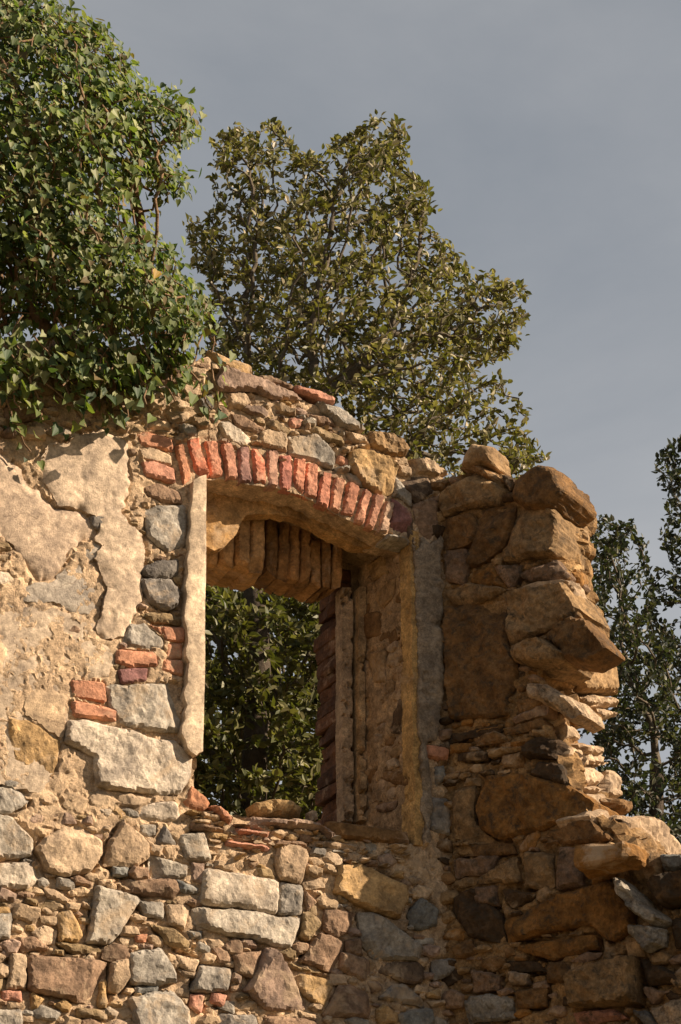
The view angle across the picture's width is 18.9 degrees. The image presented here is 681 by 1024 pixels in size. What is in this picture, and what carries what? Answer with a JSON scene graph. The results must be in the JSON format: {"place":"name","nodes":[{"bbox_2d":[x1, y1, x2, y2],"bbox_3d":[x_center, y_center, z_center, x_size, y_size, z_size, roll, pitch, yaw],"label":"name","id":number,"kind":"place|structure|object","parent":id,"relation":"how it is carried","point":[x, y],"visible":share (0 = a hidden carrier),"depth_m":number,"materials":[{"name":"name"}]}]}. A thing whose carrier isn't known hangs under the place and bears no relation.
{"place":"outdoors","nodes":[
{"label":"outdoors","id":0,"kind":"place"},
{"bbox_2d":[0,0,680,835],"label":"sky","id":1,"kind":"structure","parent":0,"point":[546,134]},
{"bbox_3d":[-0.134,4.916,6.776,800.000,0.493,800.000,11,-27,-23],"label":"ground","id":2,"kind":"structure","parent":0,"visible":0},
{"bbox_2d":[0,339,455,1023],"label":"window wall","id":3,"kind":"structure","parent":2,"relation":"on","point":[134,889],"depth_m":8.43,"materials":[{"name":"stone"}]},
{"bbox_2d":[0,0,236,469],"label":"ivy","id":4,"kind":"object","parent":3,"relation":"attached to","point":[78,244],"visible":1,"depth_m":9.01,"materials":[{"name":"green plant"}]},
{"bbox_2d":[183,786,209,811],"bbox_3d":[-0.603,1.175,8.310,0.143,0.119,0.103,11,-27,-23],"label":"brick fragment","id":5,"kind":"object","parent":3,"relation":"on","point":[196,800],"visible":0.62,"depth_m":8.27,"materials":[{"name":"orange brick"}]},
{"bbox_2d":[245,799,301,819],"bbox_3d":[-0.268,1.243,8.556,0.221,0.085,0.150,11,-27,-23],"label":"stone","id":6,"kind":"object","parent":3,"relation":"on","point":[281,809],"visible":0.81,"depth_m":8.51,"materials":[{"name":"beige stone"}]},
{"bbox_2d":[305,810,317,821],"bbox_3d":[-0.119,1.282,8.615,0.047,0.057,0.049,11,-27,-23],"label":"stone","id":7,"kind":"object","parent":3,"relation":"on","point":[312,815],"visible":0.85,"depth_m":8.60,"materials":[{"name":"grey stone"}]},
{"bbox_2d":[408,457,448,477],"bbox_3d":[0.381,-0.177,9.475,0.219,0.117,0.227,11,-27,-23],"label":"capstone","id":8,"kind":"object","parent":3,"relation":"on","point":[426,466],"visible":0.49,"depth_m":9.38,"materials":[{"name":"stone"}]},
{"bbox_2d":[194,583,324,821],"bbox_3d":[-0.516,3.116,10.910,1.899,6.762,1.986,0,-25,0],"label":"holly oak bush","id":9,"kind":"object","parent":2,"relation":"on","point":[284,751],"visible":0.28,"depth_m":11.27,"materials":[{"name":"green plant"}]},
{"bbox_2d":[199,588,321,812],"bbox_3d":[-0.674,3.548,13.133,2.434,7.839,1.938,-1,-25,3],"label":"holly oak bush","id":10,"kind":"object","parent":2,"relation":"on","point":[217,713],"depth_m":13.64,"materials":[{"name":"green plant"}]},
{"bbox_2d":[182,109,551,811],"bbox_3d":[0.137,1.756,12.458,2.442,10.527,2.185,11,-27,-23],"label":"oak tree","id":11,"kind":"object","parent":2,"relation":"on","point":[460,319],"visible":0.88,"depth_m":13.50,"materials":[{"name":"green plant"}]},
{"bbox_2d":[431,465,680,1023],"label":"cross wall","id":12,"kind":"structure","parent":2,"relation":"on","point":[560,898],"depth_m":8.57,"materials":[{"name":"stone"}]},
{"bbox_2d":[462,444,510,476],"bbox_3d":[0.651,-0.234,9.357,0.176,0.146,0.201,-16,-29,30],"label":"capstone","id":13,"kind":"object","parent":12,"relation":"on","point":[492,459],"visible":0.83,"depth_m":9.29,"materials":[{"name":"stone"}]},
{"bbox_2d":[512,465,596,528],"bbox_3d":[0.943,-0.070,9.138,0.283,0.240,0.340,-15,-29,30],"label":"capstone","id":14,"kind":"object","parent":12,"relation":"on","point":[538,487],"visible":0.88,"depth_m":9.02,"materials":[{"name":"stone"}]},
{"bbox_2d":[578,514,680,843],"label":"oak tree","id":15,"kind":"object","parent":2,"relation":"on","point":[647,709],"visible":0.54,"depth_m":14.08,"materials":[{"name":"green plant"}]},
{"bbox_2d":[635,434,680,818],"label":"oak tree","id":16,"kind":"object","parent":2,"relation":"on","point":[668,457],"visible":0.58,"depth_m":16.33,"materials":[{"name":"green plant"}]}
]}

